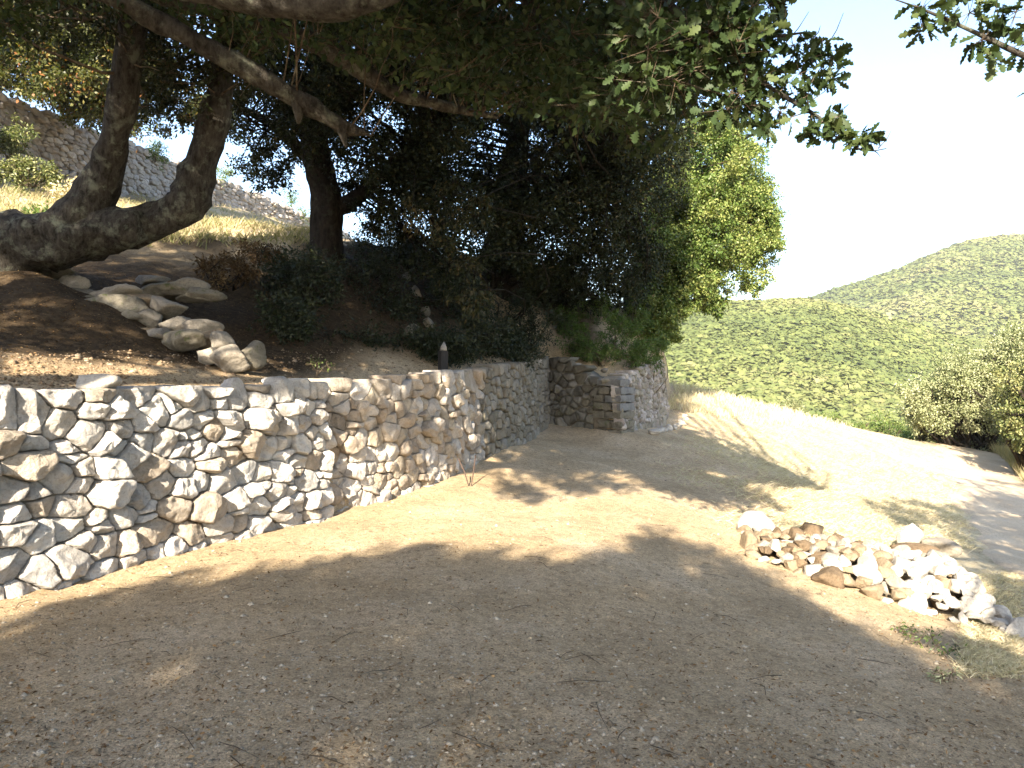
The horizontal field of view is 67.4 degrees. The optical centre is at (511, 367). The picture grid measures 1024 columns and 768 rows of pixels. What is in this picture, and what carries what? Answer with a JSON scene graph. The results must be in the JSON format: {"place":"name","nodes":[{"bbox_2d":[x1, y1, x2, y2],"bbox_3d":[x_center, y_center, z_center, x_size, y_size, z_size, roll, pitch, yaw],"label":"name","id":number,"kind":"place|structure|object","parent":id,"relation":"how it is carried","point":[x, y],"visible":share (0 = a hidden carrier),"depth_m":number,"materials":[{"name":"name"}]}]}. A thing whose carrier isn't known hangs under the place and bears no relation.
{"place":"outdoors","nodes":[
{"label":"outdoors","id":0,"kind":"place"},
{"bbox_2d":[47,268,75,278],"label":"fallen stone","id":1,"kind":"object","parent":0,"point":[58,275],"visible":0.5,"depth_m":9.73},
{"bbox_2d":[0,181,1023,767],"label":"ground","id":2,"kind":"structure","parent":0,"point":[626,459],"depth_m":5.49,"materials":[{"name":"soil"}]},
{"bbox_2d":[0,153,67,192],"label":"plant","id":3,"kind":"object","parent":2,"relation":"on","point":[47,175],"visible":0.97,"depth_m":19.35,"materials":[{"name":"green plant"}]},
{"bbox_2d":[58,275,91,288],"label":"fallen stone","id":4,"kind":"object","parent":2,"relation":"on","point":[74,281],"visible":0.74,"depth_m":9.68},
{"bbox_2d":[43,176,118,202],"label":"plant","id":5,"kind":"object","parent":2,"relation":"on","point":[62,191],"visible":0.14,"depth_m":17.34,"materials":[{"name":"yellow plant"}]},
{"bbox_2d":[0,0,203,152],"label":"leafy tree","id":6,"kind":"object","parent":2,"relation":"on","point":[55,78],"visible":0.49,"depth_m":23.17,"materials":[{"name":"green plant"}]},
{"bbox_2d":[89,283,143,295],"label":"fallen stone","id":7,"kind":"object","parent":2,"relation":"on","point":[125,289],"visible":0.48,"depth_m":9.46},
{"bbox_2d":[84,294,149,312],"bbox_3d":[-4.848,-0.693,9.337,0.789,0.424,0.602,0,0,36],"label":"fallen stone","id":8,"kind":"object","parent":2,"relation":"on","point":[121,302],"visible":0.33,"depth_m":9.27,"materials":[{"name":"stone"}]},
{"bbox_2d":[121,309,142,320],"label":"fallen stone","id":9,"kind":"object","parent":2,"relation":"on","point":[131,314],"visible":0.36,"depth_m":9.10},
{"bbox_2d":[0,0,289,274],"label":"oak tree","id":10,"kind":"object","parent":2,"relation":"on","point":[84,219],"visible":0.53,"depth_m":9.32,"materials":[{"name":"green plant"}]},
{"bbox_2d":[138,309,162,327],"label":"fallen stone","id":11,"kind":"object","parent":2,"relation":"on","point":[152,318],"visible":0.84,"depth_m":9.22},
{"bbox_2d":[0,175,309,249],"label":"dry grass","id":12,"kind":"structure","parent":2,"relation":"on","point":[226,221],"depth_m":16.27,"materials":[{"name":"plant"}]},
{"bbox_2d":[146,328,170,338],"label":"fallen stone","id":13,"kind":"object","parent":2,"relation":"on","point":[157,333],"visible":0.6,"depth_m":8.93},
{"bbox_2d":[141,282,188,300],"bbox_3d":[-4.640,-1.039,10.475,0.755,0.232,0.789,0,0,0],"label":"fallen stone","id":14,"kind":"object","parent":2,"relation":"on","point":[169,291],"visible":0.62,"depth_m":10.16,"materials":[{"name":"stone"}]},
{"bbox_2d":[135,275,170,285],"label":"fallen stone","id":15,"kind":"object","parent":14,"relation":"on","point":[144,280],"visible":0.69,"depth_m":10.40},
{"bbox_2d":[169,277,210,288],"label":"fallen stone","id":16,"kind":"object","parent":14,"relation":"on","point":[186,282],"visible":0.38,"depth_m":10.39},
{"bbox_2d":[0,376,334,599],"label":"retaining wall","id":17,"kind":"structure","parent":2,"relation":"on","point":[95,483],"depth_m":6.36,"materials":[{"name":"stone"}]},
{"bbox_2d":[76,373,121,388],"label":"cap stone","id":18,"kind":"object","parent":17,"relation":"on","point":[97,381],"visible":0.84,"depth_m":6.03,"materials":[{"name":"stone"}]},
{"bbox_2d":[149,295,188,318],"bbox_3d":[-4.268,-0.749,9.463,0.476,0.298,0.378,0,0,0],"label":"fallen stone","id":19,"kind":"object","parent":2,"relation":"on","point":[166,308],"visible":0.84,"depth_m":9.40,"materials":[{"name":"stone"}]},
{"bbox_2d":[158,316,190,330],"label":"fallen stone","id":20,"kind":"object","parent":2,"relation":"on","point":[174,323],"visible":0.45,"depth_m":9.20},
{"bbox_2d":[0,91,352,238],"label":"ruined wall","id":21,"kind":"structure","parent":2,"relation":"on","point":[68,149],"depth_m":27.80,"materials":[{"name":"stone"}]},
{"bbox_2d":[0,112,39,157],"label":"plant","id":22,"kind":"object","parent":21,"relation":"attached to","point":[9,146],"visible":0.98,"depth_m":22.03,"materials":[{"name":"green plant"}]},
{"bbox_2d":[144,137,172,171],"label":"plant","id":23,"kind":"object","parent":21,"relation":"on","point":[158,149],"visible":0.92,"depth_m":31.53,"materials":[{"name":"green plant"}]},
{"bbox_2d":[277,186,307,209],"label":"plant","id":24,"kind":"object","parent":21,"relation":"on","point":[291,199],"visible":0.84,"depth_m":43.33,"materials":[{"name":"green plant"}]},
{"bbox_2d":[160,329,206,351],"bbox_3d":[-3.880,-0.318,9.033,0.424,0.266,0.719,0,0,-41],"label":"fallen stone","id":25,"kind":"object","parent":2,"relation":"on","point":[183,340],"visible":0.95,"depth_m":8.85,"materials":[{"name":"stone"}]},
{"bbox_2d":[182,319,224,332],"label":"fallen stone","id":26,"kind":"object","parent":25,"relation":"on","point":[203,325],"visible":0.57,"depth_m":9.20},
{"bbox_2d":[175,287,226,302],"bbox_3d":[-4.170,-0.978,10.316,0.700,0.226,0.450,0,0,0],"label":"fallen stone","id":27,"kind":"object","parent":2,"relation":"on","point":[196,295],"visible":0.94,"depth_m":10.16,"materials":[{"name":"stone"}]},
{"bbox_2d":[197,347,215,364],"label":"fallen stone","id":28,"kind":"object","parent":2,"relation":"on","point":[203,357],"visible":0.7,"depth_m":8.79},
{"bbox_2d":[209,330,235,348],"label":"fallen stone","id":29,"kind":"object","parent":28,"relation":"on","point":[218,338],"visible":0.73,"depth_m":8.96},
{"bbox_2d":[190,250,262,290],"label":"shrub","id":30,"kind":"object","parent":2,"relation":"on","point":[210,267],"visible":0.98,"depth_m":11.86,"materials":[{"name":"green plant"}]},
{"bbox_2d":[209,344,250,372],"bbox_3d":[-3.222,-0.104,8.771,0.469,0.349,0.420,0,0,0],"label":"fallen stone","id":31,"kind":"object","parent":2,"relation":"on","point":[230,358],"visible":0.98,"depth_m":8.66,"materials":[{"name":"stone"}]},
{"bbox_2d":[214,236,286,274],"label":"shrub","id":32,"kind":"object","parent":2,"relation":"on","point":[266,249],"visible":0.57,"depth_m":12.90,"materials":[{"name":"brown plant"}]},
{"bbox_2d":[0,346,505,388],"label":"gravel","id":33,"kind":"structure","parent":2,"relation":"on","point":[56,376],"depth_m":7.43,"materials":[{"name":"gravel"}]},
{"bbox_2d":[241,340,266,370],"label":"fallen stone","id":34,"kind":"object","parent":2,"relation":"on","point":[254,352],"visible":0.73,"depth_m":8.93,"materials":[{"name":"stone"}]},
{"bbox_2d":[245,282,331,350],"bbox_3d":[-3.364,-0.634,11.654,1.238,1.226,2.687,0,0,-15],"label":"shrub","id":35,"kind":"object","parent":2,"relation":"on","point":[299,321],"visible":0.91,"depth_m":10.85,"materials":[{"name":"green plant"}]},
{"bbox_2d":[251,236,355,310],"bbox_3d":[-3.448,-1.331,12.579,1.553,1.524,2.689,0,0,-24],"label":"shrub","id":36,"kind":"object","parent":2,"relation":"on","point":[297,272],"visible":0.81,"depth_m":12.07,"materials":[{"name":"green plant"}]},
{"bbox_2d":[184,0,500,300],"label":"oak tree","id":37,"kind":"object","parent":2,"relation":"on","point":[340,95],"visible":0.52,"depth_m":13.54,"materials":[{"name":"green plant"}]},
{"bbox_2d":[319,310,393,351],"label":"shrub","id":38,"kind":"object","parent":2,"relation":"on","point":[373,341],"visible":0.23,"depth_m":12.15,"materials":[{"name":"green plant"}]},
{"bbox_2d":[311,241,415,298],"bbox_3d":[-2.870,-1.576,14.552,2.132,1.640,2.443,0,0,0],"label":"shrub","id":39,"kind":"object","parent":2,"relation":"on","point":[372,263],"visible":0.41,"depth_m":14.25,"materials":[{"name":"green plant"}]},
{"bbox_2d":[343,221,432,270],"bbox_3d":[-2.816,-2.726,17.476,2.252,1.620,2.358,0,0,0],"label":"shrub","id":40,"kind":"object","parent":2,"relation":"on","point":[379,244],"visible":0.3,"depth_m":17.13,"materials":[{"name":"green plant"}]},
{"bbox_2d":[356,275,434,322],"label":"shrub","id":41,"kind":"object","parent":2,"relation":"on","point":[402,305],"visible":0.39,"depth_m":13.63,"materials":[{"name":"green plant"}]},
{"bbox_2d":[308,368,486,511],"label":"retaining wall","id":42,"kind":"structure","parent":2,"relation":"on","point":[394,435],"depth_m":9.62,"materials":[{"name":"stone"}]},
{"bbox_2d":[386,312,457,365],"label":"shrub","id":43,"kind":"object","parent":2,"relation":"on","point":[418,332],"visible":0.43,"depth_m":12.69,"materials":[{"name":"green plant"}]},
{"bbox_2d":[438,351,447,369],"bbox_3d":[-1.116,-0.058,12.400,0.131,0.441,0.131,0,0,-28],"label":"wooden post","id":44,"kind":"object","parent":2,"relation":"on","point":[442,360],"visible":0.56,"depth_m":12.35,"materials":[{"name":"grey wood"}]},
{"bbox_2d":[0,0,891,161],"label":"oak tree","id":45,"kind":"object","parent":2,"relation":"on","point":[627,53],"visible":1,"depth_m":6.26,"materials":[{"name":"green plant"}]},
{"bbox_2d":[412,325,487,368],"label":"shrub","id":46,"kind":"object","parent":2,"relation":"on","point":[458,349],"visible":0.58,"depth_m":12.83,"materials":[{"name":"green plant"}]},
{"bbox_2d":[418,263,508,324],"bbox_3d":[-1.093,-1.418,15.793,2.134,1.896,2.477,0,0,0],"label":"shrub","id":47,"kind":"object","parent":2,"relation":"on","point":[455,306],"visible":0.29,"depth_m":15.33,"materials":[{"name":"green plant"}]},
{"bbox_2d":[439,305,524,363],"bbox_3d":[-0.616,-0.540,14.570,1.723,1.353,2.600,0,0,0],"label":"shrub","id":48,"kind":"object","parent":2,"relation":"on","point":[492,341],"visible":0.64,"depth_m":13.95,"materials":[{"name":"green plant"}]},
{"bbox_2d":[462,355,550,457],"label":"retaining wall","id":49,"kind":"structure","parent":2,"relation":"on","point":[515,405],"depth_m":13.78,"materials":[{"name":"stone"}]},
{"bbox_2d":[0,482,1016,767],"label":"fallen twigs","id":50,"kind":"object","parent":2,"relation":"on","point":[468,692],"visible":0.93,"depth_m":3.99,"materials":[{"name":"wood"}]},
{"bbox_2d":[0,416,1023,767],"bbox_3d":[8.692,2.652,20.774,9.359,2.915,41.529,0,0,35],"label":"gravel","id":51,"kind":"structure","parent":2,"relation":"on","point":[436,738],"depth_m":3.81,"materials":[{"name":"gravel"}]},
{"bbox_2d":[486,323,549,374],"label":"shrub","id":52,"kind":"object","parent":2,"relation":"on","point":[518,353],"visible":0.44,"depth_m":15.10,"materials":[{"name":"green plant"}]},
{"bbox_2d":[490,282,575,368],"bbox_3d":[0.392,-0.934,17.310,2.226,1.910,2.327,0,0,0],"label":"shrub","id":53,"kind":"object","parent":2,"relation":"on","point":[531,317],"visible":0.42,"depth_m":16.98,"materials":[{"name":"green plant"}]},
{"bbox_2d":[373,0,709,330],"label":"oak tree","id":54,"kind":"object","parent":2,"relation":"on","point":[602,187],"visible":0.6,"depth_m":15.73,"materials":[{"name":"green plant"}]},
{"bbox_2d":[525,255,596,311],"bbox_3d":[1.020,-2.208,19.553,2.333,1.653,2.528,0,0,0],"label":"shrub","id":55,"kind":"object","parent":2,"relation":"on","point":[551,300],"visible":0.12,"depth_m":19.02,"materials":[{"name":"green plant"}]},
{"bbox_2d":[551,303,581,338],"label":"bracken","id":56,"kind":"object","parent":2,"relation":"on","point":[571,317],"visible":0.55,"depth_m":18.62,"materials":[{"name":"green plant"}]},
{"bbox_2d":[552,322,599,359],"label":"bracken","id":57,"kind":"object","parent":2,"relation":"on","point":[580,338],"visible":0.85,"depth_m":17.53,"materials":[{"name":"green plant"}]},
{"bbox_2d":[574,289,618,326],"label":"bracken","id":58,"kind":"object","parent":2,"relation":"on","point":[597,319],"visible":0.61,"depth_m":19.38,"materials":[{"name":"green plant"}]},
{"bbox_2d":[575,338,627,366],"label":"bracken","id":59,"kind":"object","parent":2,"relation":"on","point":[590,355],"visible":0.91,"depth_m":17.61,"materials":[{"name":"green plant"}]},
{"bbox_2d":[549,357,669,433],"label":"retaining wall","id":60,"kind":"structure","parent":2,"relation":"on","point":[585,396],"depth_m":16.87,"materials":[{"name":"stone"}]},
{"bbox_2d":[594,305,643,359],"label":"bracken","id":61,"kind":"object","parent":2,"relation":"on","point":[617,322],"visible":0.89,"depth_m":18.20,"materials":[{"name":"green plant"}]},
{"bbox_2d":[608,298,653,336],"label":"bracken","id":62,"kind":"object","parent":2,"relation":"on","point":[636,319],"visible":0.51,"depth_m":20.28,"materials":[{"name":"green plant"}]},
{"bbox_2d":[615,333,655,372],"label":"bracken","id":63,"kind":"object","parent":2,"relation":"on","point":[636,357],"visible":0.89,"depth_m":17.85,"materials":[{"name":"green plant"}]},
{"bbox_2d":[630,334,674,392],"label":"bracken","id":64,"kind":"object","parent":2,"relation":"on","point":[662,346],"visible":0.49,"depth_m":19.18,"materials":[{"name":"green plant"}]},
{"bbox_2d":[600,0,768,123],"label":"oak tree","id":65,"kind":"object","parent":2,"relation":"on","point":[697,96],"visible":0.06,"depth_m":8.60,"materials":[{"name":"green plant"}]},
{"bbox_2d":[623,104,794,350],"bbox_3d":[5.937,-4.464,23.765,6.423,7.987,5.888,0,0,0],"label":"oak tree","id":66,"kind":"object","parent":2,"relation":"on","point":[715,243],"visible":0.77,"depth_m":22.23,"materials":[{"name":"green plant"}]},
{"bbox_2d":[739,530,757,549],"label":"loose stone","id":67,"kind":"object","parent":2,"relation":"on","point":[748,537],"visible":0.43,"depth_m":8.33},
{"bbox_2d":[737,510,775,530],"bbox_3d":[2.943,1.901,9.277,0.442,0.368,0.328,0,0,28],"label":"loose stone","id":68,"kind":"object","parent":2,"relation":"on","point":[750,518],"visible":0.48,"depth_m":9.21,"materials":[{"name":"stone"}]},
{"bbox_2d":[774,395,806,411],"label":"bush","id":69,"kind":"object","parent":2,"relation":"on","point":[796,403],"visible":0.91,"depth_m":30.87,"materials":[{"name":"green plant"}]},
{"bbox_2d":[800,522,823,535],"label":"loose stone","id":70,"kind":"object","parent":2,"relation":"on","point":[810,529],"visible":0.61,"depth_m":9.83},
{"bbox_2d":[803,564,820,577],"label":"loose stone","id":71,"kind":"object","parent":2,"relation":"on","point":[809,570],"visible":0.91,"depth_m":7.75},
{"bbox_2d":[628,379,1023,679],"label":"dry grass","id":72,"kind":"structure","parent":2,"relation":"on","point":[989,663],"depth_m":13.95,"materials":[{"name":"plant"}]},
{"bbox_2d":[811,565,844,588],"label":"loose stone","id":73,"kind":"object","parent":2,"relation":"on","point":[832,576],"visible":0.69,"depth_m":7.55,"materials":[{"name":"stone"}]},
{"bbox_2d":[812,409,912,437],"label":"bush","id":74,"kind":"object","parent":2,"relation":"on","point":[880,426],"visible":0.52,"depth_m":38.86,"materials":[{"name":"green plant"}]},
{"bbox_2d":[855,576,872,587],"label":"loose stone","id":75,"kind":"object","parent":2,"relation":"on","point":[861,581],"visible":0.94,"depth_m":7.60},
{"bbox_2d":[859,584,883,599],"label":"loose stone","id":76,"kind":"object","parent":2,"relation":"on","point":[875,591],"visible":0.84,"depth_m":7.42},
{"bbox_2d":[861,568,882,584],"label":"loose stone","id":77,"kind":"object","parent":2,"relation":"on","point":[875,575],"visible":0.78,"depth_m":7.62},
{"bbox_2d":[896,523,923,542],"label":"loose stone","id":78,"kind":"object","parent":2,"relation":"on","point":[911,533],"visible":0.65,"depth_m":10.18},
{"bbox_2d":[897,595,927,614],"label":"loose stone","id":79,"kind":"object","parent":2,"relation":"on","point":[915,604],"visible":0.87,"depth_m":7.31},
{"bbox_2d":[890,542,939,552],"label":"loose stone","id":80,"kind":"object","parent":2,"relation":"on","point":[924,548],"visible":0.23,"depth_m":9.06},
{"bbox_2d":[910,584,931,598],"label":"loose stone","id":81,"kind":"object","parent":2,"relation":"on","point":[926,590],"visible":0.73,"depth_m":7.45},
{"bbox_2d":[900,579,921,588],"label":"loose stone","id":82,"kind":"object","parent":81,"relation":"on","point":[909,584],"visible":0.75,"depth_m":7.50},
{"bbox_2d":[885,573,905,587],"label":"loose stone","id":83,"kind":"object","parent":82,"relation":"on","point":[894,580],"visible":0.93,"depth_m":7.60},
{"bbox_2d":[878,566,895,579],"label":"loose stone","id":84,"kind":"object","parent":83,"relation":"on","point":[884,571],"visible":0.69,"depth_m":7.69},
{"bbox_2d":[857,554,877,569],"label":"loose stone","id":85,"kind":"object","parent":84,"relation":"on","point":[869,560],"visible":0.72,"depth_m":7.81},
{"bbox_2d":[902,625,944,648],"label":"weed","id":86,"kind":"object","parent":2,"relation":"on","point":[925,636],"visible":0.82,"depth_m":5.77,"materials":[{"name":"green plant"}]},
{"bbox_2d":[928,565,948,576],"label":"loose stone","id":87,"kind":"object","parent":2,"relation":"on","point":[942,570],"visible":0.78,"depth_m":7.76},
{"bbox_2d":[913,557,936,569],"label":"loose stone","id":88,"kind":"object","parent":87,"relation":"on","point":[927,562],"visible":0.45,"depth_m":7.88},
{"bbox_2d":[921,537,961,556],"bbox_3d":[5.612,2.358,10.014,0.385,0.239,0.371,0,0,-15],"label":"loose stone","id":89,"kind":"object","parent":2,"relation":"on","point":[951,548],"visible":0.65,"depth_m":9.95,"materials":[{"name":"stone"}]},
{"bbox_2d":[935,602,948,609],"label":"loose stone","id":90,"kind":"object","parent":2,"relation":"on","point":[941,606],"visible":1,"depth_m":7.30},
{"bbox_2d":[943,595,960,608],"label":"loose stone","id":91,"kind":"object","parent":90,"relation":"on","point":[951,601],"visible":0.99,"depth_m":7.29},
{"bbox_2d":[939,588,950,595],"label":"loose stone","id":92,"kind":"object","parent":91,"relation":"on","point":[945,591],"visible":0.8,"depth_m":7.44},
{"bbox_2d":[927,579,942,592],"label":"loose stone","id":93,"kind":"object","parent":92,"relation":"on","point":[936,585],"visible":0.82,"depth_m":7.50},
{"bbox_2d":[925,664,962,684],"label":"weed","id":94,"kind":"object","parent":2,"relation":"on","point":[956,673],"visible":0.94,"depth_m":4.91,"materials":[{"name":"green plant"}]},
{"bbox_2d":[928,636,967,659],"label":"weed","id":95,"kind":"object","parent":2,"relation":"on","point":[944,652],"visible":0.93,"depth_m":5.50,"materials":[{"name":"green plant"}]},
{"bbox_2d":[950,578,964,593],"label":"loose stone","id":96,"kind":"object","parent":2,"relation":"on","point":[957,585],"visible":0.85,"depth_m":7.52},
{"bbox_2d":[893,316,1023,451],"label":"holm oak","id":97,"kind":"object","parent":2,"relation":"on","point":[953,411],"visible":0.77,"depth_m":30.33,"materials":[{"name":"green plant"}]},
{"bbox_2d":[894,0,1023,97],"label":"oak tree","id":98,"kind":"object","parent":2,"relation":"on","point":[997,27],"visible":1,"depth_m":3.70,"materials":[{"name":"green plant"}]},
{"bbox_2d":[993,605,1011,618],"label":"loose stone","id":99,"kind":"object","parent":2,"relation":"on","point":[1002,611],"visible":0.37,"depth_m":7.38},
{"bbox_2d":[982,340,1023,473],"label":"holm oak","id":100,"kind":"object","parent":2,"relation":"on","point":[1011,426],"visible":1,"depth_m":24.82,"materials":[{"name":"green plant"}]},
{"bbox_2d":[988,441,1023,480],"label":"tall grass","id":101,"kind":"structure","parent":2,"relation":"on","point":[1005,453],"depth_m":28.37,"materials":[{"name":"plant"}]},
{"bbox_2d":[1003,617,1023,637],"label":"loose stone","id":102,"kind":"object","parent":2,"relation":"on","point":[1015,626],"visible":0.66,"depth_m":6.93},
{"bbox_2d":[2,0,1023,302],"label":"sky","id":103,"kind":"structure","parent":0,"point":[950,170],"materials":[{"name":"white"}]},
{"bbox_2d":[671,312,915,403],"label":"hill","id":104,"kind":"structure","parent":0,"point":[775,362],"depth_m":285.85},
{"bbox_2d":[664,297,1020,436],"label":"forest","id":105,"kind":"object","parent":104,"relation":"on","point":[837,346],"visible":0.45,"depth_m":289.38,"materials":[{"name":"plant"}]},
{"bbox_2d":[909,575,920,581],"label":"loose stone","id":106,"kind":"object","parent":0,"point":[915,578],"visible":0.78,"depth_m":7.65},
{"bbox_2d":[906,565,928,578],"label":"loose stone","id":107,"kind":"object","parent":106,"relation":"on","point":[920,571],"visible":0.89,"depth_m":7.69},
{"bbox_2d":[892,556,911,573],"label":"loose stone","id":108,"kind":"object","parent":107,"relation":"on","point":[904,564],"visible":0.71,"depth_m":7.82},
{"bbox_2d":[842,239,1023,336],"bbox_3d":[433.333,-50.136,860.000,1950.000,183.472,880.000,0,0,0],"label":"hill","id":109,"kind":"structure","parent":0,"point":[948,320],"depth_m":574.15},
{"bbox_2d":[804,232,1023,343],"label":"forest","id":110,"kind":"object","parent":109,"relation":"on","point":[1000,252],"visible":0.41,"depth_m":676.48,"materials":[{"name":"plant"}]},
{"bbox_2d":[961,595,985,613],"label":"loose stone","id":111,"kind":"object","parent":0,"point":[971,603],"visible":0.84,"depth_m":7.23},
{"bbox_2d":[935,443,1023,590],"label":"road","id":112,"kind":"structure","parent":0,"point":[991,484],"depth_m":17.55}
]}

